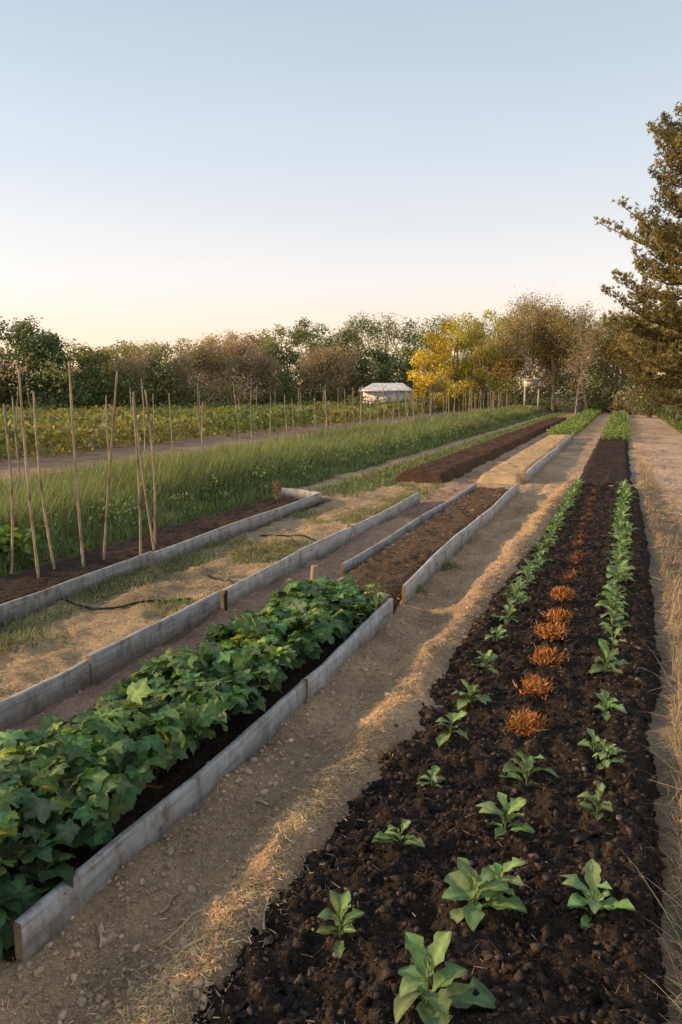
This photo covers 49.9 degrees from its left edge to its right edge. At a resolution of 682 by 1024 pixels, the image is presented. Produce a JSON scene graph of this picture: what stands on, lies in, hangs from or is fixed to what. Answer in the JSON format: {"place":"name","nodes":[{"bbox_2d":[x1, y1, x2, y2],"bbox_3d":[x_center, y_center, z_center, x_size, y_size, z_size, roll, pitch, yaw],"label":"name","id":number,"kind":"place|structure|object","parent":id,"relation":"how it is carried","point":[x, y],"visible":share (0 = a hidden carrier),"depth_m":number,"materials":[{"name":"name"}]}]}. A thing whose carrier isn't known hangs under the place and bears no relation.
{"place":"outdoors","nodes":[
{"label":"outdoors","id":0,"kind":"place"},
{"bbox_2d":[0,393,681,1023],"bbox_3d":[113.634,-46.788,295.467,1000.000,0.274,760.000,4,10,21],"label":"ground","id":1,"kind":"structure","parent":0,"point":[656,443],"depth_m":4.00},
{"bbox_2d":[0,524,45,562],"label":"chard plant","id":2,"kind":"object","parent":1,"relation":"on","point":[22,547],"visible":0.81,"depth_m":6.76,"materials":[{"name":"green plant"}]},
{"bbox_2d":[0,496,299,603],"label":"soil bed","id":3,"kind":"object","parent":1,"relation":"on","point":[19,585],"visible":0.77,"depth_m":7.16,"materials":[{"name":"brown soil"}]},
{"bbox_2d":[2,404,13,573],"bbox_3d":[-2.918,-0.192,6.437,0.031,1.502,0.087,4,10,25],"label":"bamboo stake","id":4,"kind":"object","parent":3,"relation":"on","point":[12,512],"visible":1,"depth_m":6.46,"materials":[{"name":"beige wood"}]},
{"bbox_2d":[18,369,39,578],"bbox_3d":[-2.573,-0.272,6.057,0.064,1.781,0.027,-5,11,-28],"label":"bamboo stake","id":5,"kind":"object","parent":3,"relation":"on","point":[29,493],"visible":0.98,"depth_m":6.05,"materials":[{"name":"beige wood"}]},
{"bbox_2d":[33,392,55,568],"bbox_3d":[-2.625,-0.246,6.457,0.049,1.604,0.312,-7,12,-38],"label":"bamboo stake","id":6,"kind":"object","parent":3,"relation":"on","point":[44,508],"visible":0.97,"depth_m":6.45,"materials":[{"name":"beige wood"}]},
{"bbox_2d":[68,361,84,566],"bbox_3d":[-2.323,-0.376,6.440,0.037,1.861,0.059,4,10,21],"label":"bamboo stake","id":7,"kind":"object","parent":3,"relation":"on","point":[77,491],"visible":0.98,"depth_m":6.42,"materials":[{"name":"beige wood"}]},
{"bbox_2d":[102,371,117,559],"bbox_3d":[-2.102,-0.374,6.680,0.236,1.783,0.050,0,9,-2],"label":"bamboo stake","id":8,"kind":"object","parent":3,"relation":"on","point":[108,490],"visible":0.95,"depth_m":6.69,"materials":[{"name":"beige wood"}]},
{"bbox_2d":[132,397,141,554],"bbox_3d":[-1.940,-0.311,7.004,0.038,1.553,0.234,-3,10,-15],"label":"bamboo stake","id":9,"kind":"object","parent":3,"relation":"on","point":[139,507],"visible":0.96,"depth_m":7.00,"materials":[{"name":"beige wood"}]},
{"bbox_2d":[133,392,154,549],"bbox_3d":[-1.939,-0.369,7.211,0.030,1.604,0.338,-8,12,-41],"label":"bamboo stake","id":10,"kind":"object","parent":3,"relation":"on","point":[147,508],"visible":0.86,"depth_m":7.21,"materials":[{"name":"beige wood"}]},
{"bbox_2d":[144,390,155,543],"bbox_3d":[-1.892,-0.401,7.338,0.058,1.622,0.128,0,9,-3],"label":"bamboo stake","id":11,"kind":"object","parent":3,"relation":"on","point":[153,464],"visible":0.93,"depth_m":7.33,"materials":[{"name":"beige wood"}]},
{"bbox_2d":[272,479,282,503],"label":"dried plant","id":12,"kind":"object","parent":3,"relation":"on","point":[277,489],"visible":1,"depth_m":10.26,"materials":[{"name":"plant"}]},
{"bbox_2d":[0,488,321,625],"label":"timber bed edging","id":13,"kind":"object","parent":1,"relation":"on","point":[30,603],"visible":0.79,"depth_m":6.79,"materials":[{"name":"grey wood"}]},
{"bbox_2d":[97,798,269,971],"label":"sticks","id":14,"kind":"object","parent":1,"relation":"on","point":[175,932],"visible":0.86,"depth_m":2.20,"materials":[{"name":"brown wood"}]},
{"bbox_2d":[62,534,317,609],"bbox_3d":[-1.065,0.497,6.778,1.218,0.078,3.010,4,10,21],"label":"irrigation hose","id":15,"kind":"object","parent":1,"relation":"on","point":[121,606],"visible":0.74,"depth_m":5.58,"materials":[{"name":"black rubber"}]},
{"bbox_2d":[2,591,392,961],"bbox_3d":[-0.536,0.939,3.913,0.754,0.233,3.855,4,10,21],"label":"raised garden bed","id":16,"kind":"object","parent":1,"relation":"on","point":[166,801],"visible":0.26,"depth_m":2.88,"materials":[{"name":"grey wood"}]},
{"bbox_2d":[0,573,384,958],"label":"leafy crop row","id":17,"kind":"object","parent":16,"relation":"in","point":[94,749],"visible":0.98,"depth_m":2.89,"materials":[{"name":"green plant"}]},
{"bbox_2d":[286,579,387,628],"bbox_3d":[-0.044,0.645,5.169,0.690,0.237,0.867,4,10,21],"label":"herb patch","id":18,"kind":"object","parent":16,"relation":"on","point":[374,600],"visible":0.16,"depth_m":5.11,"materials":[{"name":"green plant"}]},
{"bbox_2d":[0,492,419,728],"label":"timber bed edging","id":19,"kind":"object","parent":1,"relation":"on","point":[98,666],"visible":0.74,"depth_m":4.67,"materials":[{"name":"grey wood"}]},
{"bbox_2d":[0,398,491,460],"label":"vegetable rows","id":20,"kind":"object","parent":1,"relation":"on","point":[55,425],"visible":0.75,"depth_m":26.89,"materials":[{"name":"green plant"}]},
{"bbox_2d":[0,413,507,556],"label":"leafy weeds","id":21,"kind":"object","parent":1,"relation":"on","point":[218,490],"visible":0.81,"depth_m":11.42,"materials":[{"name":"green plant"}]},
{"bbox_2d":[24,564,486,1020],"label":"stones","id":22,"kind":"object","parent":1,"relation":"on","point":[109,938],"visible":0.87,"depth_m":2.40,"materials":[{"name":"grey stone"}]},
{"bbox_2d":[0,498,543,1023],"bbox_3d":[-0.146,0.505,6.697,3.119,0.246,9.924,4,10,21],"label":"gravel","id":23,"kind":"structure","parent":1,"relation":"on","point":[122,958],"depth_m":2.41,"materials":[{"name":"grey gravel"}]},
{"bbox_2d":[12,379,536,478],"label":"garden stakes","id":24,"kind":"object","parent":1,"relation":"on","point":[201,434],"visible":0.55,"depth_m":23.51,"materials":[{"name":"brown wood"}]},
{"bbox_2d":[0,401,566,575],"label":"tall grass","id":25,"kind":"structure","parent":1,"relation":"on","point":[175,474],"depth_m":11.18,"materials":[{"name":"green plant"}]},
{"bbox_2d":[310,565,317,579],"bbox_3d":[-0.222,0.558,6.054,0.068,0.243,0.061,4,10,21],"label":"wooden post","id":26,"kind":"object","parent":1,"relation":"on","point":[314,572],"visible":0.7,"depth_m":6.02,"materials":[{"name":"brown wood"}]},
{"bbox_2d":[0,310,681,413],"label":"distant trees","id":27,"kind":"object","parent":1,"relation":"on","point":[36,348],"visible":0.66,"depth_m":55.44,"materials":[{"name":"green plant"}]},
{"bbox_2d":[0,410,681,668],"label":"weeds","id":28,"kind":"object","parent":1,"relation":"on","point":[19,633],"visible":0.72,"depth_m":7.46,"materials":[{"name":"green plant"}]},
{"bbox_2d":[344,393,429,412],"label":"hedge","id":29,"kind":"object","parent":1,"relation":"on","point":[390,401],"visible":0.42,"depth_m":51.58,"materials":[{"name":"green plant"}]},
{"bbox_2d":[360,383,414,403],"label":"white shed","id":30,"kind":"structure","parent":1,"relation":"on","point":[373,390],"depth_m":53.05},
{"bbox_2d":[380,393,390,402],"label":"door","id":31,"kind":"structure","parent":30,"relation":"in","point":[386,395],"depth_m":52.92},
{"bbox_2d":[148,524,681,1023],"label":"pebbles","id":32,"kind":"object","parent":1,"relation":"on","point":[618,818],"visible":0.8,"depth_m":2.43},
{"bbox_2d":[339,483,519,614],"bbox_3d":[1.335,0.126,8.856,0.782,0.250,6.950,4,10,21],"label":"raised garden bed","id":33,"kind":"object","parent":1,"relation":"on","point":[455,543],"visible":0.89,"depth_m":7.35,"materials":[{"name":"soil"}]},
{"bbox_2d":[192,483,671,1023],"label":"soil bed","id":34,"kind":"object","parent":1,"relation":"on","point":[602,505],"visible":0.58,"depth_m":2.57,"materials":[{"name":"brown soil"}]},
{"bbox_2d":[316,890,364,957],"bbox_3d":[-0.008,1.151,2.072,0.127,0.148,0.141,4,10,21],"label":"seedling","id":35,"kind":"object","parent":34,"relation":"on","point":[340,902],"visible":1,"depth_m":2.07,"materials":[{"name":"green plant"}]},
{"bbox_2d":[0,480,681,1023],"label":"straw litter","id":36,"kind":"object","parent":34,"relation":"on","point":[234,894],"visible":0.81,"depth_m":2.79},
{"bbox_2d":[371,819,424,846],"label":"seedling","id":37,"kind":"object","parent":34,"relation":"on","point":[387,836],"visible":0.91,"depth_m":2.48,"materials":[{"name":"green plant"}]},
{"bbox_2d":[416,765,444,787],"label":"seedling","id":38,"kind":"object","parent":34,"relation":"on","point":[435,769],"visible":0.99,"depth_m":2.90,"materials":[{"name":"green plant"}]},
{"bbox_2d":[394,931,496,1023],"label":"seedling","id":39,"kind":"object","parent":34,"relation":"on","point":[433,1007],"visible":1,"depth_m":1.85,"materials":[{"name":"green plant"}]},
{"bbox_2d":[432,710,468,745],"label":"seedling","id":40,"kind":"object","parent":34,"relation":"on","point":[442,738],"visible":0.99,"depth_m":3.30,"materials":[{"name":"green plant"}]},
{"bbox_2d":[450,679,491,709],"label":"seedling","id":41,"kind":"object","parent":34,"relation":"on","point":[471,689],"visible":1,"depth_m":3.63,"materials":[{"name":"green plant"}]},
{"bbox_2d":[469,650,497,673],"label":"seedling","id":42,"kind":"object","parent":34,"relation":"on","point":[491,657],"visible":0.98,"depth_m":4.11,"materials":[{"name":"green plant"}]},
{"bbox_2d":[442,857,526,931],"bbox_3d":[0.394,1.125,2.185,0.195,0.177,0.269,-6,11,-34],"label":"seedling","id":43,"kind":"object","parent":34,"relation":"on","point":[466,881],"visible":1,"depth_m":2.17,"materials":[{"name":"green plant"}]},
{"bbox_2d":[485,625,511,641],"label":"seedling","id":44,"kind":"object","parent":34,"relation":"on","point":[499,631],"visible":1,"depth_m":4.52,"materials":[{"name":"green plant"}]},
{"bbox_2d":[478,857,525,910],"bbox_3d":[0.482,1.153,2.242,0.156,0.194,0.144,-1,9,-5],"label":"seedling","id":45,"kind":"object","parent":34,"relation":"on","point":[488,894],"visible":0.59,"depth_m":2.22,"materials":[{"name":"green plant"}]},
{"bbox_2d":[489,605,518,624],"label":"seedling","id":46,"kind":"object","parent":34,"relation":"on","point":[509,609],"visible":0.96,"depth_m":4.94,"materials":[{"name":"green plant"}]},
{"bbox_2d":[476,792,534,835],"bbox_3d":[0.575,1.095,2.579,0.182,0.179,0.180,-1,9,-8],"label":"seedling","id":47,"kind":"object","parent":34,"relation":"on","point":[514,804],"visible":0.94,"depth_m":2.58,"materials":[{"name":"green plant"}]},
{"bbox_2d":[498,749,558,785],"bbox_3d":[0.721,1.030,2.924,0.219,0.206,0.204,-3,10,-16],"label":"seedling","id":48,"kind":"object","parent":34,"relation":"on","point":[526,764],"visible":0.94,"depth_m":2.91,"materials":[{"name":"green plant"}]},
{"bbox_2d":[503,705,554,735],"bbox_3d":[0.864,0.963,3.367,0.240,0.127,0.251,4,10,21],"label":"russet plant","id":49,"kind":"object","parent":34,"relation":"on","point":[524,724],"visible":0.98,"depth_m":3.35,"materials":[{"name":"plant"}]},
{"bbox_2d":[512,671,556,699],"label":"russet plant","id":50,"kind":"object","parent":34,"relation":"on","point":[538,687],"visible":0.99,"depth_m":3.77,"materials":[{"name":"plant"}]},
{"bbox_2d":[526,642,568,668],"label":"russet plant","id":51,"kind":"object","parent":34,"relation":"on","point":[545,656],"visible":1,"depth_m":4.18,"materials":[{"name":"plant"}]},
{"bbox_2d":[534,621,572,641],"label":"russet plant","id":52,"kind":"object","parent":34,"relation":"on","point":[550,630],"visible":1,"depth_m":4.57,"materials":[{"name":"plant"}]},
{"bbox_2d":[539,605,580,625],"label":"russet plant","id":53,"kind":"object","parent":34,"relation":"on","point":[555,616],"visible":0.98,"depth_m":4.94,"materials":[{"name":"plant"}]},
{"bbox_2d":[546,585,578,600],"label":"russet plant","id":54,"kind":"object","parent":34,"relation":"on","point":[563,593],"visible":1,"depth_m":5.40,"materials":[{"name":"plant"}]},
{"bbox_2d":[501,477,638,619],"bbox_3d":[2.946,0.090,8.585,1.076,0.258,7.695,4,10,21],"label":"seedling row","id":55,"kind":"object","parent":34,"relation":"on","point":[613,600],"visible":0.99,"depth_m":6.66,"materials":[{"name":"green plant"}]},
{"bbox_2d":[577,728,605,759],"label":"seedling","id":56,"kind":"object","parent":34,"relation":"on","point":[595,740],"visible":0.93,"depth_m":3.18,"materials":[{"name":"green plant"}]},
{"bbox_2d":[577,783,612,819],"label":"seedling","id":57,"kind":"object","parent":34,"relation":"on","point":[595,799],"visible":1,"depth_m":2.66,"materials":[{"name":"green plant"}]},
{"bbox_2d":[559,859,634,928],"bbox_3d":[0.752,1.145,2.201,0.185,0.171,0.185,-1,9,-6],"label":"seedling","id":58,"kind":"object","parent":34,"relation":"on","point":[593,895],"visible":0.98,"depth_m":2.18,"materials":[{"name":"green plant"}]},
{"bbox_2d":[587,638,628,673],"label":"seedling","id":59,"kind":"object","parent":34,"relation":"on","point":[604,649],"visible":0.98,"depth_m":4.01,"materials":[{"name":"green plant"}]},
{"bbox_2d":[592,741,625,769],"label":"seedling","id":60,"kind":"object","parent":34,"relation":"on","point":[604,755],"visible":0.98,"depth_m":3.07,"materials":[{"name":"green plant"}]},
{"bbox_2d":[594,689,626,720],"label":"seedling","id":61,"kind":"object","parent":34,"relation":"on","point":[603,695],"visible":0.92,"depth_m":3.52,"materials":[{"name":"green plant"}]},
{"bbox_2d":[603,626,626,654],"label":"seedling","id":62,"kind":"object","parent":34,"relation":"on","point":[612,638],"visible":0.88,"depth_m":4.38,"materials":[{"name":"green plant"}]},
{"bbox_2d":[599,610,631,632],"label":"seedling","id":63,"kind":"object","parent":34,"relation":"on","point":[619,623],"visible":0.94,"depth_m":4.76,"materials":[{"name":"green plant"}]},
{"bbox_2d":[406,330,465,407],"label":"yellow leaved tree","id":64,"kind":"object","parent":1,"relation":"on","point":[440,345],"visible":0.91,"depth_m":55.80,"materials":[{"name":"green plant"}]},
{"bbox_2d":[425,313,492,410],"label":"yellow leaved tree","id":65,"kind":"object","parent":1,"relation":"on","point":[448,325],"visible":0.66,"depth_m":57.34,"materials":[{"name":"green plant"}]},
{"bbox_2d":[439,308,521,409],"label":"yellow leaved tree","id":66,"kind":"object","parent":1,"relation":"on","point":[507,381],"visible":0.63,"depth_m":58.79,"materials":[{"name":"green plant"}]},
{"bbox_2d":[394,417,567,483],"bbox_3d":[6.941,-2.949,27.521,1.150,0.290,31.400,4,10,21],"label":"soil mound","id":67,"kind":"object","parent":1,"relation":"on","point":[457,464],"visible":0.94,"depth_m":16.54,"materials":[{"name":"brown soil"}]},
{"bbox_2d":[466,329,529,408],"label":"willow tree","id":68,"kind":"object","parent":1,"relation":"on","point":[513,370],"visible":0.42,"depth_m":61.87,"materials":[{"name":"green plant"}]},
{"bbox_2d":[477,432,573,484],"bbox_3d":[5.277,-1.629,19.436,0.957,0.292,14.300,4,10,21],"label":"raised garden bed","id":69,"kind":"object","parent":1,"relation":"on","point":[528,463],"visible":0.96,"depth_m":15.37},
{"bbox_2d":[523,379,541,409],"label":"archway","id":70,"kind":"object","parent":1,"relation":"on","point":[532,382],"visible":0.81,"depth_m":53.29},
{"bbox_2d":[480,292,598,412],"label":"willow tree","id":71,"kind":"object","parent":1,"relation":"on","point":[518,333],"visible":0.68,"depth_m":55.54,"materials":[{"name":"brown plant"}]},
{"bbox_2d":[501,286,583,405],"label":"willow tree","id":72,"kind":"object","parent":1,"relation":"on","point":[531,308],"visible":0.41,"depth_m":57.75,"materials":[{"name":"brown plant"}]},
{"bbox_2d":[525,301,614,409],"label":"willow tree","id":73,"kind":"object","parent":1,"relation":"on","point":[568,334],"visible":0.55,"depth_m":55.54,"materials":[{"name":"brown plant"}]},
{"bbox_2d":[546,404,604,436],"bbox_3d":[17.224,-6.823,50.500,1.257,0.617,52.718,4,10,21],"label":"crop row","id":74,"kind":"object","parent":1,"relation":"on","point":[577,423],"visible":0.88,"depth_m":31.76,"materials":[{"name":"green plant"}]},
{"bbox_2d":[559,310,607,414],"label":"young bare tree","id":75,"kind":"object","parent":1,"relation":"on","point":[588,355],"visible":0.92,"depth_m":46.23,"materials":[{"name":"brown plant"}]},
{"bbox_2d":[579,437,632,485],"bbox_3d":[6.918,-1.476,18.856,1.110,0.178,13.850,4,10,21],"label":"soil bed","id":76,"kind":"object","parent":1,"relation":"on","point":[617,468],"visible":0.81,"depth_m":15.71,"materials":[{"name":"brown soil"}]},
{"bbox_2d":[559,442,611,581],"bbox_3d":[5.024,-0.785,14.078,0.320,0.148,17.960,4,10,21],"label":"russet plant row","id":77,"kind":"object","parent":76,"relation":"on","point":[573,572],"visible":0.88,"depth_m":6.99,"materials":[{"name":"plant"}]},
{"bbox_2d":[587,387,627,411],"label":"shrub","id":78,"kind":"object","parent":1,"relation":"on","point":[605,406],"visible":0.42,"depth_m":58.99,"materials":[{"name":"green plant"}]},
{"bbox_2d":[600,407,631,441],"bbox_3d":[17.668,-6.134,46.524,1.174,0.515,49.870,4,10,21],"label":"crop row","id":79,"kind":"object","parent":1,"relation":"on","point":[617,424],"visible":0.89,"depth_m":28.69,"materials":[{"name":"green plant"}]},
{"bbox_2d":[576,307,665,407],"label":"willow tree","id":80,"kind":"object","parent":1,"relation":"on","point":[615,334],"visible":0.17,"depth_m":55.47,"materials":[{"name":"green plant"}]},
{"bbox_2d":[607,387,644,413],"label":"shrub","id":81,"kind":"object","parent":1,"relation":"on","point":[631,394],"visible":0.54,"depth_m":52.87,"materials":[{"name":"green plant"}]},
{"bbox_2d":[588,101,681,407],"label":"pine tree","id":82,"kind":"object","parent":1,"relation":"on","point":[666,235],"visible":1,"depth_m":30.29,"materials":[{"name":"green plant"}]},
{"bbox_2d":[615,462,681,1023],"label":"dry grass","id":83,"kind":"structure","parent":1,"relation":"on","point":[673,654],"depth_m":4.30,"materials":[{"name":"plant"}]},
{"bbox_2d":[623,383,676,417],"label":"shrub","id":84,"kind":"object","parent":1,"relation":"on","point":[647,407],"visible":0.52,"depth_m":45.45,"materials":[{"name":"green plant"}]},
{"bbox_2d":[652,388,681,422],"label":"shrub","id":85,"kind":"object","parent":1,"relation":"on","point":[672,411],"visible":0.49,"depth_m":38.03,"materials":[{"name":"green plant"}]},
{"bbox_2d":[0,0,681,393],"label":"sky","id":86,"kind":"structure","parent":0,"point":[171,170],"materials":[{"name":"blue"}]}
]}

